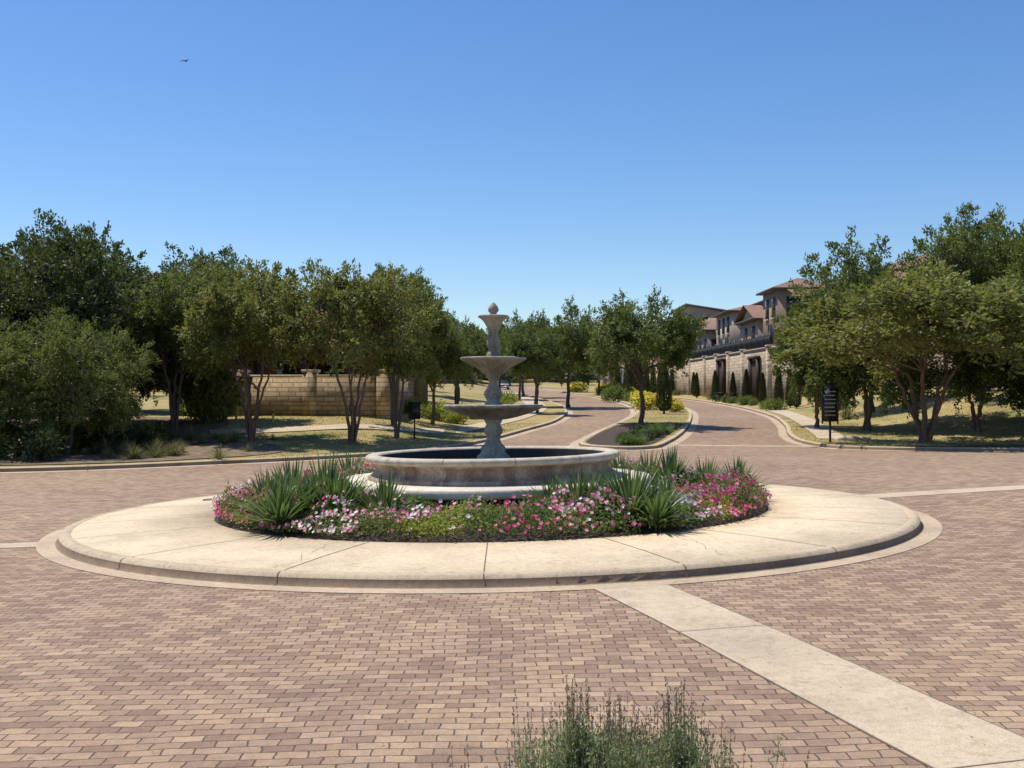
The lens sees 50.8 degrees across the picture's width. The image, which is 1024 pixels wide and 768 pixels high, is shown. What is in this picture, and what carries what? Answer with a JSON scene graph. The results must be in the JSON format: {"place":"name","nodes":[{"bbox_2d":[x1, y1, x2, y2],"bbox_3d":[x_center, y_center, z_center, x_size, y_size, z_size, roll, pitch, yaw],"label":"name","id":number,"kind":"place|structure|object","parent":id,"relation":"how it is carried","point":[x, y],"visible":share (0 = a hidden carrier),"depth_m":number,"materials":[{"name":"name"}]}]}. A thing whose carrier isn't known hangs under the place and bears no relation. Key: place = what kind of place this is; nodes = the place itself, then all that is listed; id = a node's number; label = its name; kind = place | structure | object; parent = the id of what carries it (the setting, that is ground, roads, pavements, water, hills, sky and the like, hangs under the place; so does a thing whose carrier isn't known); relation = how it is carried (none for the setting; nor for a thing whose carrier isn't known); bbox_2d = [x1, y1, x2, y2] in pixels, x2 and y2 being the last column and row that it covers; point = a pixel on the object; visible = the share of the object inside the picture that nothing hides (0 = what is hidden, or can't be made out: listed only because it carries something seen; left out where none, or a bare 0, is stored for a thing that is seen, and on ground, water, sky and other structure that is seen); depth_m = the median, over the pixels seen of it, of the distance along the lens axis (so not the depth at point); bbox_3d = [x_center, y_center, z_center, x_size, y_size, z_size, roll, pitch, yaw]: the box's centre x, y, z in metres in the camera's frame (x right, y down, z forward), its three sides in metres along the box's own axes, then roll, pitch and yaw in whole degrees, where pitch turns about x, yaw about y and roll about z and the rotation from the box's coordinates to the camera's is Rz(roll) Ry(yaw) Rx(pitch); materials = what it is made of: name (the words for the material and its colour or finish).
{"place":"outdoors","nodes":[
{"label":"outdoors","id":0,"kind":"place"},
{"bbox_2d":[0,414,284,464],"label":"woodland floor","id":1,"kind":"structure","parent":0,"point":[193,452],"depth_m":40.98,"materials":[{"name":"plant"}]},
{"bbox_2d":[0,432,27,458],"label":"shrub","id":2,"kind":"object","parent":1,"relation":"on","point":[5,438],"visible":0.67,"depth_m":38.11,"materials":[{"name":"green plant"}]},
{"bbox_2d":[0,316,57,432],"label":"willow tree","id":3,"kind":"object","parent":1,"relation":"on","point":[8,350],"visible":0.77,"depth_m":37.93,"materials":[{"name":"green plant"}]},
{"bbox_2d":[1,427,70,462],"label":"shrub","id":4,"kind":"object","parent":1,"relation":"on","point":[42,445],"visible":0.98,"depth_m":36.24,"materials":[{"name":"green plant"}]},
{"bbox_2d":[0,209,145,421],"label":"oak tree","id":5,"kind":"object","parent":1,"relation":"on","point":[127,279],"visible":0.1,"depth_m":47.60,"materials":[{"name":"green plant"}]},
{"bbox_2d":[0,303,161,453],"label":"willow tree","id":6,"kind":"object","parent":1,"relation":"on","point":[70,377],"visible":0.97,"depth_m":38.77,"materials":[{"name":"green plant"}]},
{"bbox_2d":[0,208,172,422],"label":"oak tree","id":7,"kind":"object","parent":1,"relation":"on","point":[69,292],"visible":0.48,"depth_m":43.13,"materials":[{"name":"green plant"}]},
{"bbox_2d":[84,423,139,450],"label":"shrub","id":8,"kind":"object","parent":1,"relation":"on","point":[115,434],"visible":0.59,"depth_m":40.69,"materials":[{"name":"green plant"}]},
{"bbox_2d":[128,428,160,447],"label":"shrub","id":9,"kind":"object","parent":1,"relation":"on","point":[150,435],"visible":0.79,"depth_m":41.62,"materials":[{"name":"green plant"}]},
{"bbox_2d":[133,418,173,442],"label":"shrub","id":10,"kind":"object","parent":1,"relation":"on","point":[156,427],"visible":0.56,"depth_m":43.48,"materials":[{"name":"green plant"}]},
{"bbox_2d":[98,252,249,422],"bbox_3d":[-15.736,-2.100,49.768,7.254,8.191,8.339,1,-1,-40],"label":"oak tree","id":11,"kind":"object","parent":1,"relation":"on","point":[150,386],"visible":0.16,"depth_m":49.23,"materials":[{"name":"green plant"}]},
{"bbox_2d":[115,261,238,433],"bbox_3d":[-14.427,-1.532,46.223,5.224,7.685,6.210,0,-1,-12],"label":"elm tree","id":12,"kind":"object","parent":1,"relation":"on","point":[164,290],"visible":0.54,"depth_m":45.03,"materials":[{"name":"green plant"}]},
{"bbox_2d":[180,373,238,423],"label":"shrub","id":13,"kind":"object","parent":1,"relation":"on","point":[218,407],"visible":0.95,"depth_m":49.84,"materials":[{"name":"green plant"}]},
{"bbox_2d":[181,365,245,421],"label":"shrub","id":14,"kind":"object","parent":1,"relation":"on","point":[237,395],"visible":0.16,"depth_m":51.68,"materials":[{"name":"green plant"}]},
{"bbox_2d":[0,384,564,466],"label":"lawn","id":15,"kind":"structure","parent":0,"point":[475,395],"depth_m":49.56,"materials":[{"name":"plant"}]},
{"bbox_2d":[19,223,152,403],"bbox_3d":[-23.812,-3.680,59.697,11.283,10.847,9.814,0,-1,-7],"label":"oak tree","id":16,"kind":"object","parent":15,"relation":"on","point":[131,258],"visible":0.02,"depth_m":60.68,"materials":[{"name":"green plant"}]},
{"bbox_2d":[131,241,276,379],"bbox_3d":[-16.959,-3.059,60.230,9.642,9.485,8.510,0,-1,33],"label":"oak tree","id":17,"kind":"object","parent":15,"relation":"on","point":[225,253],"visible":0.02,"depth_m":59.19,"materials":[{"name":"green plant"}]},
{"bbox_2d":[171,247,278,419],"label":"elm tree","id":18,"kind":"object","parent":15,"relation":"on","point":[221,271],"visible":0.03,"depth_m":51.39,"materials":[{"name":"green plant"}]},
{"bbox_2d":[172,254,332,441],"bbox_3d":[-10.710,-1.345,44.049,6.312,7.700,6.051,1,-1,-39],"label":"crape myrtle tree","id":19,"kind":"object","parent":15,"relation":"on","point":[243,323],"visible":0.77,"depth_m":43.05,"materials":[{"name":"green plant"}]},
{"bbox_2d":[230,369,414,419],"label":"stone garden wall","id":20,"kind":"structure","parent":15,"relation":"on","point":[308,393],"depth_m":55.71,"materials":[{"name":"stone"}]},
{"bbox_2d":[253,332,396,374],"bbox_3d":[-12.200,-0.731,65.112,12.800,5.400,6.600,0,-1,0],"label":"porch","id":21,"kind":"object","parent":15,"relation":"on","point":[258,368],"visible":0.06,"depth_m":62.61,"materials":[{"name":"ceramic"}]},
{"bbox_2d":[276,357,389,374],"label":"windows","id":22,"kind":"structure","parent":21,"relation":"attached to","point":[286,368],"depth_m":67.94,"materials":[{"name":"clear glass"}]},
{"bbox_2d":[231,346,427,401],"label":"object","id":23,"kind":"structure","parent":15,"relation":"on","point":[417,389],"depth_m":68.02,"materials":[{"name":"stone blocks"},{"name":"mortar"}]},
{"bbox_2d":[266,257,441,444],"bbox_3d":[-6.186,-1.234,43.204,7.038,7.610,6.150,0,-1,7],"label":"crape myrtle tree","id":24,"kind":"object","parent":15,"relation":"on","point":[354,308],"visible":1,"depth_m":42.12,"materials":[{"name":"green plant"}]},
{"bbox_2d":[336,262,448,425],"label":"elm tree","id":25,"kind":"object","parent":15,"relation":"on","point":[427,282],"visible":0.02,"depth_m":51.36,"materials":[{"name":"green plant"}]},
{"bbox_2d":[334,267,451,437],"bbox_3d":[-5.267,-1.330,46.525,5.400,7.570,5.050,0,-1,4],"label":"elm tree","id":26,"kind":"object","parent":15,"relation":"on","point":[427,368],"visible":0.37,"depth_m":46.07,"materials":[{"name":"green plant"}]},
{"bbox_2d":[408,402,420,438],"bbox_3d":[-4.250,1.634,46.970,0.580,1.700,0.090,0,-1,0],"label":"notice sign","id":27,"kind":"object","parent":15,"relation":"on","point":[414,410],"visible":0.88,"depth_m":46.94,"materials":[{"name":"black metal"}]},
{"bbox_2d":[390,309,476,424],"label":"live oak tree","id":28,"kind":"object","parent":15,"relation":"on","point":[452,355],"visible":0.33,"depth_m":56.08,"materials":[{"name":"green plant"}]},
{"bbox_2d":[420,399,451,420],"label":"lime shrub","id":29,"kind":"object","parent":15,"relation":"on","point":[426,412],"visible":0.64,"depth_m":60.48,"materials":[{"name":"green plant"}]},
{"bbox_2d":[440,410,470,423],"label":"lime shrub","id":30,"kind":"object","parent":15,"relation":"on","point":[452,417],"visible":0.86,"depth_m":59.62,"materials":[{"name":"green plant"}]},
{"bbox_2d":[441,315,487,403],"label":"live oak tree","id":31,"kind":"object","parent":15,"relation":"on","point":[486,350],"visible":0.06,"depth_m":83.63,"materials":[{"name":"green plant"}]},
{"bbox_2d":[443,308,487,403],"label":"live oak tree","id":32,"kind":"object","parent":15,"relation":"on","point":[477,347],"visible":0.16,"depth_m":69.77,"materials":[{"name":"green plant"}]},
{"bbox_2d":[498,320,531,399],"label":"live oak tree","id":33,"kind":"object","parent":15,"relation":"on","point":[503,335],"visible":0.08,"depth_m":104.98,"materials":[{"name":"green plant"}]},
{"bbox_2d":[488,308,543,395],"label":"live oak tree","id":34,"kind":"object","parent":15,"relation":"on","point":[513,320],"visible":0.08,"depth_m":119.80,"materials":[{"name":"green plant"}]},
{"bbox_2d":[502,318,570,412],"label":"live oak tree","id":35,"kind":"object","parent":15,"relation":"on","point":[540,353],"visible":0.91,"depth_m":73.20,"materials":[{"name":"green plant"}]},
{"bbox_2d":[506,308,567,403],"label":"live oak tree","id":36,"kind":"object","parent":15,"relation":"on","point":[539,320],"visible":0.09,"depth_m":85.52,"materials":[{"name":"green plant"}]},
{"bbox_2d":[540,294,606,407],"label":"live oak tree","id":37,"kind":"object","parent":15,"relation":"on","point":[574,334],"visible":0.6,"depth_m":86.91,"materials":[{"name":"green plant"}]},
{"bbox_2d":[168,392,1023,457],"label":"grass","id":38,"kind":"structure","parent":15,"relation":"on","point":[810,439],"depth_m":50.46,"materials":[{"name":"plant"}]},
{"bbox_2d":[209,392,546,434],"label":"sidewalk","id":39,"kind":"structure","parent":0,"point":[524,399],"depth_m":50.19,"materials":[{"name":"concrete"}]},
{"bbox_2d":[0,385,1023,767],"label":"brick paved road","id":40,"kind":"structure","parent":0,"point":[216,677],"depth_m":9.50,"materials":[{"name":"brick"}]},
{"bbox_2d":[0,390,572,472],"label":"curb","id":41,"kind":"structure","parent":40,"relation":"on","point":[567,414],"depth_m":36.55,"materials":[{"name":"concrete"}]},
{"bbox_2d":[36,483,942,593],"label":"roundabout island","id":42,"kind":"structure","parent":40,"relation":"on","point":[195,541],"depth_m":14.23,"materials":[{"name":"concrete"}]},
{"bbox_2d":[215,463,306,514],"bbox_3d":[-3.882,1.732,17.331,1.785,0.961,1.721,0,-1,-15],"label":"strap leaf plant","id":43,"kind":"object","parent":42,"relation":"on","point":[259,485],"visible":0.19,"depth_m":17.22,"materials":[{"name":"green plant"}]},
{"bbox_2d":[223,465,332,529],"bbox_3d":[-3.502,1.709,16.232,1.776,0.970,1.760,0,-1,-26],"label":"strap leaf plant","id":44,"kind":"object","parent":42,"relation":"on","point":[277,512],"visible":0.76,"depth_m":16.09,"materials":[{"name":"green plant"}]},
{"bbox_2d":[239,454,327,502],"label":"strap leaf plant","id":45,"kind":"object","parent":42,"relation":"on","point":[288,469],"visible":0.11,"depth_m":18.30,"materials":[{"name":"green plant"}]},
{"bbox_2d":[268,469,346,518],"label":"strap leaf plant","id":46,"kind":"object","parent":42,"relation":"on","point":[315,489],"visible":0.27,"depth_m":16.53,"materials":[{"name":"green plant"}]},
{"bbox_2d":[283,448,382,499],"bbox_3d":[-3.003,1.624,17.624,2.142,1.154,2.066,0,-1,14],"label":"strap leaf plant","id":47,"kind":"object","parent":42,"relation":"on","point":[321,474],"visible":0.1,"depth_m":17.47,"materials":[{"name":"green plant"}]},
{"bbox_2d":[291,462,376,522],"bbox_3d":[-2.754,1.680,16.876,1.715,1.014,1.829,-1,-1,44],"label":"strap leaf plant","id":48,"kind":"object","parent":42,"relation":"on","point":[335,488],"visible":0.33,"depth_m":16.64,"materials":[{"name":"green plant"}]},
{"bbox_2d":[320,451,374,475],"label":"strap leaf plant","id":49,"kind":"object","parent":42,"relation":"on","point":[357,462],"visible":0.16,"depth_m":21.84,"materials":[{"name":"green plant"}]},
{"bbox_2d":[318,471,377,518],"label":"strap leaf plant","id":50,"kind":"object","parent":42,"relation":"on","point":[343,487],"visible":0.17,"depth_m":16.79,"materials":[{"name":"green plant"}]},
{"bbox_2d":[337,469,427,519],"bbox_3d":[-1.983,1.737,16.565,1.549,0.865,1.607,0,-1,11],"label":"strap leaf plant","id":51,"kind":"object","parent":42,"relation":"on","point":[386,494],"visible":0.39,"depth_m":16.43,"materials":[{"name":"green plant"}]},
{"bbox_2d":[210,457,771,541],"bbox_3d":[-0.344,1.914,19.577,9.905,0.895,9.870,0,-1,0],"label":"flower bed","id":52,"kind":"object","parent":42,"relation":"on","point":[724,493],"visible":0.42,"depth_m":15.68,"materials":[{"name":"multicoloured plant"}]},
{"bbox_2d":[346,302,650,515],"bbox_3d":[-0.350,0.385,19.597,5.720,3.751,5.720,0,-1,0],"label":"tiered fountain","id":53,"kind":"object","parent":42,"relation":"on","point":[494,467],"visible":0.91,"depth_m":18.15,"materials":[{"name":"stone"}]},
{"bbox_2d":[517,471,583,512],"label":"flowering plant","id":54,"kind":"object","parent":42,"relation":"on","point":[551,491],"visible":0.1,"depth_m":16.65,"materials":[{"name":"green plant"}]},
{"bbox_2d":[527,460,619,520],"bbox_3d":[1.051,1.629,16.485,1.760,0.970,1.776,0,-1,15],"label":"strap leaf plant","id":55,"kind":"object","parent":42,"relation":"on","point":[583,488],"visible":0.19,"depth_m":16.32,"materials":[{"name":"green plant"}]},
{"bbox_2d":[573,454,688,523],"bbox_3d":[1.771,1.570,16.137,1.964,1.057,1.894,0,-1,-14],"label":"strap leaf plant","id":56,"kind":"object","parent":42,"relation":"on","point":[626,487],"visible":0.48,"depth_m":15.96,"materials":[{"name":"green plant"}]},
{"bbox_2d":[618,446,680,479],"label":"strap leaf plant","id":57,"kind":"object","parent":42,"relation":"on","point":[646,462],"visible":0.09,"depth_m":20.47,"materials":[{"name":"green plant"}]},
{"bbox_2d":[614,476,707,527],"bbox_3d":[2.098,1.698,15.631,1.421,0.776,1.408,1,-1,-41],"label":"strap leaf plant","id":58,"kind":"object","parent":42,"relation":"on","point":[656,504],"visible":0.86,"depth_m":15.48,"materials":[{"name":"green plant"}]},
{"bbox_2d":[632,444,711,487],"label":"strap leaf plant","id":59,"kind":"object","parent":42,"relation":"on","point":[670,464],"visible":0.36,"depth_m":19.84,"materials":[{"name":"green plant"}]},
{"bbox_2d":[647,468,709,510],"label":"flowering plant","id":60,"kind":"object","parent":42,"relation":"on","point":[670,486],"visible":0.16,"depth_m":16.72,"materials":[{"name":"green plant"}]},
{"bbox_2d":[683,454,726,484],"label":"strap leaf plant","id":61,"kind":"object","parent":42,"relation":"on","point":[708,469],"visible":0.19,"depth_m":19.84,"materials":[{"name":"green plant"}]},
{"bbox_2d":[702,455,774,494],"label":"strap leaf plant","id":62,"kind":"object","parent":42,"relation":"on","point":[739,464],"visible":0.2,"depth_m":19.56,"materials":[{"name":"green plant"}]},
{"bbox_2d":[526,388,698,450],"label":"curb","id":63,"kind":"structure","parent":40,"relation":"on","point":[687,430],"depth_m":54.01,"materials":[{"name":"concrete"}]},
{"bbox_2d":[478,383,1023,451],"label":"curb","id":64,"kind":"structure","parent":40,"relation":"on","point":[785,432],"depth_m":45.40,"materials":[{"name":"concrete"}]},
{"bbox_2d":[594,585,1023,767],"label":"concrete band","id":65,"kind":"object","parent":40,"relation":"on","point":[926,729],"visible":0.99,"depth_m":7.92,"materials":[{"name":"concrete"}]},
{"bbox_2d":[864,485,1023,497],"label":"concrete band","id":66,"kind":"object","parent":40,"relation":"on","point":[936,492],"visible":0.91,"depth_m":22.71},
{"bbox_2d":[0,0,1023,337],"label":"sky","id":67,"kind":"structure","parent":0,"point":[527,156],"materials":[{"name":"blue"}]},
{"bbox_2d":[478,377,596,382],"bbox_3d":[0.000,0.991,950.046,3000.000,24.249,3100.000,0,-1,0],"label":"ground","id":68,"kind":"structure","parent":0,"point":[530,380],"depth_m":274.60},
{"bbox_2d":[105,358,598,394],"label":"distant trees","id":69,"kind":"object","parent":68,"relation":"on","point":[583,377],"visible":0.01,"depth_m":222.14,"materials":[{"name":"green plant"}]},
{"bbox_2d":[648,345,992,401],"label":"retaining wall","id":70,"kind":"structure","parent":68,"relation":"on","point":[736,363],"depth_m":102.32,"materials":[{"name":"stone"}]},
{"bbox_2d":[715,358,725,395],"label":"timber gate","id":71,"kind":"structure","parent":70,"relation":"attached to","point":[720,369],"depth_m":105.83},
{"bbox_2d":[682,333,770,359],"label":"metal railing","id":72,"kind":"object","parent":70,"relation":"on","point":[750,344],"visible":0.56,"depth_m":101.99,"materials":[{"name":"metal"}]},
{"bbox_2d":[747,356,760,401],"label":"timber gate","id":73,"kind":"structure","parent":70,"relation":"attached to","point":[754,372],"depth_m":93.68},
{"bbox_2d":[599,384,628,401],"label":"shrub","id":74,"kind":"object","parent":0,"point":[612,395],"visible":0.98,"depth_m":102.56,"materials":[{"name":"green plant"}]},
{"bbox_2d":[630,395,662,409],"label":"lantana shrub","id":75,"kind":"object","parent":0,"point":[649,403],"visible":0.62,"depth_m":79.69,"materials":[{"name":"yellow plant"}]},
{"bbox_2d":[674,303,725,318],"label":"roof","id":76,"kind":"structure","parent":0,"point":[695,310],"depth_m":127.10,"materials":[{"name":"beige paint"}]},
{"bbox_2d":[716,312,739,344],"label":"walls","id":77,"kind":"structure","parent":0,"point":[733,334],"depth_m":110.96,"materials":[{"name":"beige paint"}]},
{"bbox_2d":[717,317,729,344],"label":"windows","id":78,"kind":"structure","parent":77,"relation":"attached to","point":[723,331],"depth_m":114.25,"materials":[{"name":"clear glass"}]},
{"bbox_2d":[740,320,762,339],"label":"walls","id":79,"kind":"structure","parent":0,"point":[758,324],"depth_m":102.18,"materials":[{"name":"beige paint"}]},
{"bbox_2d":[734,305,762,324],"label":"roof","id":80,"kind":"structure","parent":79,"relation":"on","point":[748,313],"depth_m":103.74,"materials":[{"name":"tile"}]},
{"bbox_2d":[483,380,1023,447],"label":"lawn","id":81,"kind":"structure","parent":0,"point":[804,409],"depth_m":55.60,"materials":[{"name":"plant"}]},
{"bbox_2d":[539,388,688,445],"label":"median grass","id":82,"kind":"structure","parent":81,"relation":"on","point":[675,418],"depth_m":68.00,"materials":[{"name":"plant"}]},
{"bbox_2d":[586,422,681,445],"bbox_3d":[6.433,2.374,53.174,6.465,0.497,18.793,0,-1,0],"label":"mulch bed","id":83,"kind":"object","parent":82,"relation":"on","point":[604,437],"visible":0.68,"depth_m":50.91,"materials":[{"name":"brown soil"}]},
{"bbox_2d":[583,284,709,423],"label":"live oak tree","id":84,"kind":"object","parent":83,"relation":"on","point":[661,340],"visible":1,"depth_m":59.94,"materials":[{"name":"green plant"}]},
{"bbox_2d":[655,366,672,413],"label":"cypress tree","id":85,"kind":"object","parent":82,"relation":"on","point":[663,395],"visible":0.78,"depth_m":72.75,"materials":[{"name":"green plant"}]},
{"bbox_2d":[762,397,788,410],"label":"shrub","id":86,"kind":"object","parent":81,"relation":"on","point":[777,404],"visible":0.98,"depth_m":78.56,"materials":[{"name":"green plant"}]},
{"bbox_2d":[773,369,783,403],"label":"cypress tree","id":87,"kind":"object","parent":81,"relation":"on","point":[777,389],"visible":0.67,"depth_m":81.84,"materials":[{"name":"green plant"}]},
{"bbox_2d":[767,290,868,427],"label":"live oak tree","id":88,"kind":"object","parent":81,"relation":"on","point":[797,380],"visible":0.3,"depth_m":57.25,"materials":[{"name":"green plant"}]},
{"bbox_2d":[821,383,838,441],"bbox_3d":[13.750,1.281,46.589,0.720,2.690,0.090,0,-1,0],"label":"directional sign","id":89,"kind":"object","parent":81,"relation":"on","point":[829,404],"visible":1,"depth_m":46.56,"materials":[{"name":"black metal"}]},
{"bbox_2d":[787,225,949,430],"bbox_3d":[18.297,-2.904,55.273,8.213,10.972,8.331,0,-1,-2],"label":"live oak tree","id":90,"kind":"object","parent":81,"relation":"on","point":[853,274],"visible":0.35,"depth_m":54.97,"materials":[{"name":"green plant"}]},
{"bbox_2d":[766,258,1023,443],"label":"crape myrtle tree","id":91,"kind":"object","parent":81,"relation":"on","point":[925,307],"visible":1,"depth_m":43.62,"materials":[{"name":"green plant"}]},
{"bbox_2d":[891,281,1023,431],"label":"live oak tree","id":92,"kind":"object","parent":81,"relation":"on","point":[966,379],"visible":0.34,"depth_m":50.52,"materials":[{"name":"green plant"}]},
{"bbox_2d":[913,200,1022,400],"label":"elm tree","id":93,"kind":"object","parent":81,"relation":"on","point":[981,267],"visible":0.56,"depth_m":59.20,"materials":[{"name":"green plant"}]},
{"bbox_2d":[980,289,1023,395],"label":"live oak tree","id":94,"kind":"object","parent":81,"relation":"on","point":[1002,374],"visible":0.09,"depth_m":49.16,"materials":[{"name":"green plant"}]},
{"bbox_2d":[987,219,1023,291],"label":"elm tree","id":95,"kind":"object","parent":81,"relation":"on","point":[1018,269],"visible":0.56,"depth_m":54.12,"materials":[{"name":"green plant"}]},
{"bbox_2d":[763,289,819,344],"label":"walls","id":96,"kind":"structure","parent":0,"point":[779,295],"depth_m":94.16,"materials":[{"name":"beige paint"}]},
{"bbox_2d":[756,278,824,295],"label":"roof","id":97,"kind":"structure","parent":96,"relation":"on","point":[784,285],"depth_m":94.61,"materials":[{"name":"ceramic"}]},
{"bbox_2d":[764,296,818,344],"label":"windows","id":98,"kind":"structure","parent":96,"relation":"attached to","point":[788,304],"depth_m":95.66,"materials":[{"name":"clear glass"}]},
{"bbox_2d":[762,408,842,438],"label":"sidewalk","id":99,"kind":"structure","parent":0,"point":[800,419],"depth_m":60.23,"materials":[{"name":"concrete"}]},
{"bbox_3d":[1.037,2.013,-4.791,34.104,0.504,17.770,0,-1,0],"label":"planting bed","id":100,"kind":"object","parent":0,"visible":0},
{"bbox_2d":[449,675,728,767],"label":"sage bush","id":101,"kind":"object","parent":100,"relation":"on","point":[579,751],"visible":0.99,"depth_m":2.97,"materials":[{"name":"green plant"}]},
{"bbox_2d":[517,690,689,767],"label":"sage bush","id":102,"kind":"object","parent":100,"relation":"on","point":[615,729],"visible":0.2,"depth_m":3.29,"materials":[{"name":"green plant"}]},
{"bbox_2d":[553,680,809,767],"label":"sage bush","id":103,"kind":"object","parent":100,"relation":"on","point":[672,749],"visible":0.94,"depth_m":3.02,"materials":[{"name":"green plant"}]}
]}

